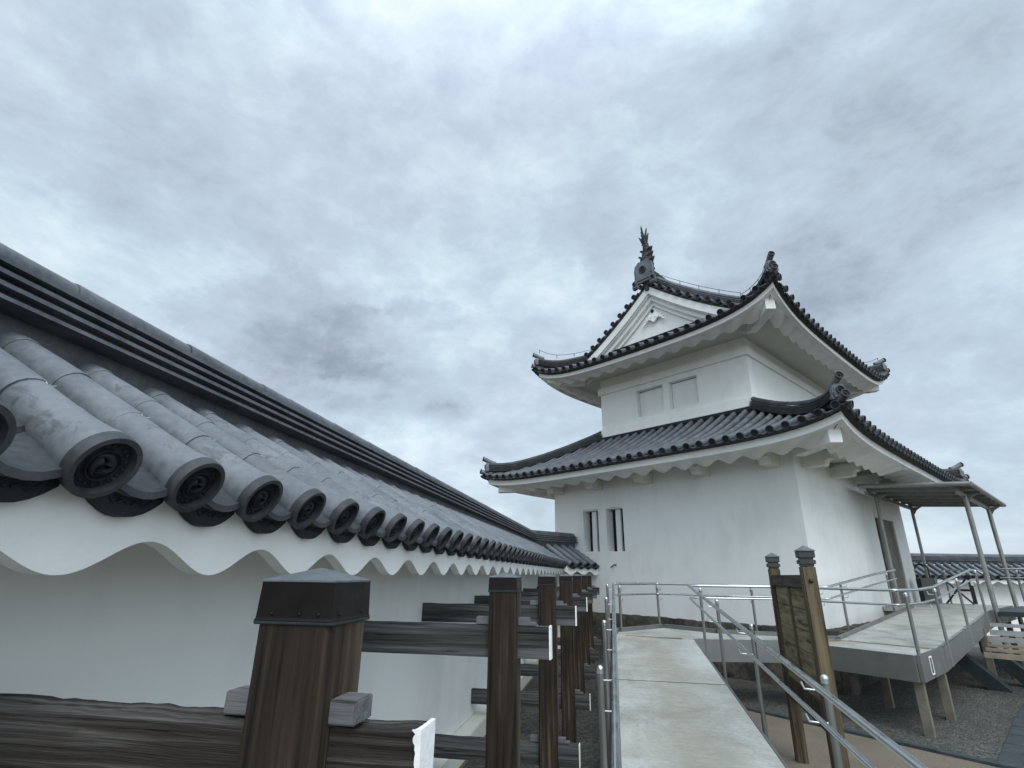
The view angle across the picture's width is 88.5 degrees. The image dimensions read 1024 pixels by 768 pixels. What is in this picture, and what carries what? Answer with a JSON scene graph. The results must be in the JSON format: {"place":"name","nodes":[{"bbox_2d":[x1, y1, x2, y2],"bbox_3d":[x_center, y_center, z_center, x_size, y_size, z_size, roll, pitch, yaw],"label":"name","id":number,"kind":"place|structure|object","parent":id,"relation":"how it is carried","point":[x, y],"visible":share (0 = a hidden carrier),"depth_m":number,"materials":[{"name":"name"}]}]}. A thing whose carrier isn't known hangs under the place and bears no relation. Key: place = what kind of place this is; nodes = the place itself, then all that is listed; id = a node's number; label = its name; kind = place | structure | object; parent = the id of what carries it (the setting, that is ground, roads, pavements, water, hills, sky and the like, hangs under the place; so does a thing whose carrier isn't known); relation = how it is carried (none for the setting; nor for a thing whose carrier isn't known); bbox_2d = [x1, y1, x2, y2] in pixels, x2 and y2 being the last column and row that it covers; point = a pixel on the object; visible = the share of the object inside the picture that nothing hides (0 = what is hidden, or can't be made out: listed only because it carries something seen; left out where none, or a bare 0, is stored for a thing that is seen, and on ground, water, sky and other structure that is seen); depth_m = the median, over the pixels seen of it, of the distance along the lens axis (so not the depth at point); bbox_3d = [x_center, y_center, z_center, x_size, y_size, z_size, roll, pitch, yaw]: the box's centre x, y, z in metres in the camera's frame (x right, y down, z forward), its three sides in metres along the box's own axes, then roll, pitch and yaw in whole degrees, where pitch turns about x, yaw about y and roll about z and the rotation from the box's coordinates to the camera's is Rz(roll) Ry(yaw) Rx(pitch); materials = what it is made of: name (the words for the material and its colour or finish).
{"place":"outdoors","nodes":[
{"label":"outdoors","id":0,"kind":"place"},
{"bbox_2d":[0,0,1023,565],"label":"sky","id":1,"kind":"structure","parent":0,"point":[377,215],"materials":[{"name":"grey"}]},
{"bbox_2d":[459,636,1023,767],"bbox_3d":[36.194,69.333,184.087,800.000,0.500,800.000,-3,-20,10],"label":"ground","id":2,"kind":"structure","parent":0,"point":[876,753],"depth_m":6.54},
{"bbox_2d":[0,243,599,767],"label":"boundary wall","id":3,"kind":"structure","parent":2,"relation":"on","point":[168,503],"depth_m":2.19,"materials":[{"name":"paint"}]},
{"bbox_2d":[0,568,434,767],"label":"bracing post","id":4,"kind":"object","parent":3,"relation":"attached to","point":[300,701],"visible":1,"depth_m":1.13,"materials":[{"name":"brown wood"}]},
{"bbox_2d":[362,572,551,767],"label":"bracing post","id":5,"kind":"object","parent":3,"relation":"attached to","point":[504,637],"visible":0.9,"depth_m":3.18,"materials":[{"name":"brown wood"}]},
{"bbox_2d":[421,573,580,767],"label":"bracing post","id":6,"kind":"object","parent":3,"relation":"attached to","point":[548,746],"visible":0.86,"depth_m":5.03,"materials":[{"name":"brown wood"}]},
{"bbox_2d":[471,574,590,742],"bbox_3d":[0.245,3.772,7.169,1.602,2.238,0.189,-3,-20,10],"label":"bracing post","id":7,"kind":"object","parent":3,"relation":"attached to","point":[572,699],"visible":0.73,"depth_m":7.00,"materials":[{"name":"brown wood"}]},
{"bbox_2d":[521,574,595,693],"bbox_3d":[0.644,4.518,9.222,1.595,2.238,0.189,-3,-20,10],"label":"bracing post","id":8,"kind":"object","parent":3,"relation":"attached to","point":[583,671],"visible":0.49,"depth_m":9.07,"materials":[{"name":"brown wood"}]},
{"bbox_2d":[523,574,598,679],"bbox_3d":[1.030,5.234,11.191,1.595,2.238,0.189,-3,-20,10],"label":"bracing post","id":9,"kind":"object","parent":3,"relation":"attached to","point":[590,654],"visible":0.37,"depth_m":11.02,"materials":[{"name":"brown wood"}]},
{"bbox_2d":[537,574,601,662],"bbox_3d":[1.419,5.956,13.178,1.595,2.238,0.189,-3,-20,10],"label":"bracing post","id":10,"kind":"object","parent":3,"relation":"attached to","point":[595,641],"visible":0.34,"depth_m":13.01,"materials":[{"name":"brown wood"}]},
{"bbox_2d":[463,663,611,767],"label":"gravel strip","id":11,"kind":"object","parent":2,"relation":"on","point":[587,731],"depth_m":7.37,"materials":[{"name":"grey gravel"}]},
{"bbox_2d":[597,583,621,767],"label":"handrail","id":12,"kind":"object","parent":11,"relation":"on","point":[607,674],"visible":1,"depth_m":3.94,"materials":[{"name":"metal"}]},
{"bbox_2d":[480,227,969,695],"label":"castle tower","id":13,"kind":"structure","parent":2,"relation":"on","point":[736,439],"depth_m":13.52,"materials":[{"name":"paint"}]},
{"bbox_2d":[584,509,599,551],"bbox_3d":[2.383,4.228,15.142,0.609,1.155,0.555,-3,-20,10],"label":"window","id":14,"kind":"structure","parent":13,"relation":"in","point":[594,526],"depth_m":15.20,"materials":[{"name":"paint"}]},
{"bbox_2d":[606,507,624,550],"bbox_3d":[2.957,4.029,14.549,0.621,1.170,0.564,-3,-20,10],"label":"window","id":15,"kind":"structure","parent":13,"relation":"in","point":[618,527],"depth_m":14.61,"materials":[{"name":"paint"}]},
{"bbox_2d":[640,387,664,416],"bbox_3d":[4.330,0.559,16.071,0.747,0.845,0.573,-3,-20,10],"label":"window","id":16,"kind":"structure","parent":13,"relation":"in","point":[651,401],"depth_m":16.10,"materials":[{"name":"paint"}]},
{"bbox_2d":[672,378,698,408],"bbox_3d":[5.088,0.287,15.292,0.731,0.845,0.561,-3,-20,10],"label":"window","id":17,"kind":"structure","parent":13,"relation":"in","point":[685,393],"depth_m":15.31,"materials":[{"name":"paint"}]},
{"bbox_2d":[875,518,904,603],"bbox_3d":[10.752,5.028,14.904,1.330,2.300,0.070,18,-26,-39],"label":"door","id":18,"kind":"structure","parent":13,"relation":"in","point":[900,585],"depth_m":14.87,"materials":[{"name":"grey wood"}]},
{"bbox_2d":[558,647,1023,760],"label":"gravel bed","id":19,"kind":"object","parent":2,"relation":"on","point":[980,727],"visible":0.23,"depth_m":8.69,"materials":[{"name":"grey gravel"}]},
{"bbox_2d":[857,481,1023,679],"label":"entrance canopy","id":20,"kind":"object","parent":19,"relation":"on","point":[967,495],"visible":0.95,"depth_m":13.43,"materials":[{"name":"grey metal"}]},
{"bbox_2d":[957,641,1023,692],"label":"sloping brace","id":21,"kind":"object","parent":19,"relation":"on","point":[979,672],"visible":0.54,"depth_m":10.48,"materials":[{"name":"metal"}]},
{"bbox_2d":[984,606,1023,660],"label":"steel stair","id":22,"kind":"object","parent":19,"relation":"on","point":[1015,612],"visible":1,"depth_m":10.38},
{"bbox_2d":[998,568,1023,600],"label":"handrail","id":23,"kind":"object","parent":22,"relation":"on","point":[1017,577],"visible":1,"depth_m":12.18,"materials":[{"name":"metal"}]},
{"bbox_2d":[765,545,849,767],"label":"notice board","id":24,"kind":"object","parent":2,"relation":"on","point":[803,642],"visible":0.9,"depth_m":5.50,"materials":[{"name":"brown wood"}]},
{"bbox_2d":[616,603,1023,767],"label":"access ramp","id":25,"kind":"structure","parent":2,"relation":"on","point":[681,705],"depth_m":7.36,"materials":[{"name":"concrete"}]},
{"bbox_2d":[615,569,896,630],"bbox_3d":[5.900,4.394,10.767,7.831,1.255,2.305,6,-20,-13],"label":"handrail","id":26,"kind":"object","parent":25,"relation":"on","point":[657,594],"visible":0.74,"depth_m":10.52,"materials":[{"name":"metal"}]},
{"bbox_2d":[687,569,990,767],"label":"handrail","id":27,"kind":"object","parent":25,"relation":"on","point":[896,749],"visible":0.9,"depth_m":5.39,"materials":[{"name":"metal"}]},
{"bbox_2d":[940,575,977,604],"bbox_3d":[12.580,5.791,14.789,0.172,0.760,0.717,18,-26,-39],"label":"folding stand","id":28,"kind":"object","parent":25,"relation":"on","point":[972,590],"visible":0.82,"depth_m":14.62,"materials":[{"name":"black metal"}]},
{"bbox_2d":[941,569,984,603],"bbox_3d":[12.949,5.795,14.880,0.053,1.022,1.063,18,-26,-39],"label":"handrail","id":29,"kind":"object","parent":25,"relation":"on","point":[945,578],"visible":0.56,"depth_m":15.17,"materials":[{"name":"metal"}]},
{"bbox_2d":[744,706,1001,767],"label":"kerb","id":30,"kind":"structure","parent":2,"relation":"on","point":[923,747],"depth_m":6.73,"materials":[{"name":"grey concrete"}]},
{"bbox_2d":[996,705,1023,767],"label":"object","id":31,"kind":"structure","parent":2,"relation":"on","point":[1011,755],"depth_m":6.67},
{"bbox_2d":[915,578,942,602],"bbox_3d":[11.957,5.916,15.068,0.345,0.660,0.440,18,-26,-39],"label":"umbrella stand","id":32,"kind":"object","parent":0,"point":[921,583],"visible":0.66,"depth_m":14.98,"materials":[{"name":"metal"}]},
{"bbox_2d":[914,564,930,577],"bbox_3d":[11.909,5.728,15.166,0.044,1.018,0.352,18,-26,-39],"label":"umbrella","id":33,"kind":"object","parent":32,"relation":"in","point":[925,566],"visible":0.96,"depth_m":15.22,"materials":[{"name":"fabric"}]},
{"bbox_2d":[910,553,1023,635],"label":"boundary wall","id":34,"kind":"structure","parent":0,"point":[999,584],"depth_m":20.88,"materials":[{"name":"paint"}]}
]}

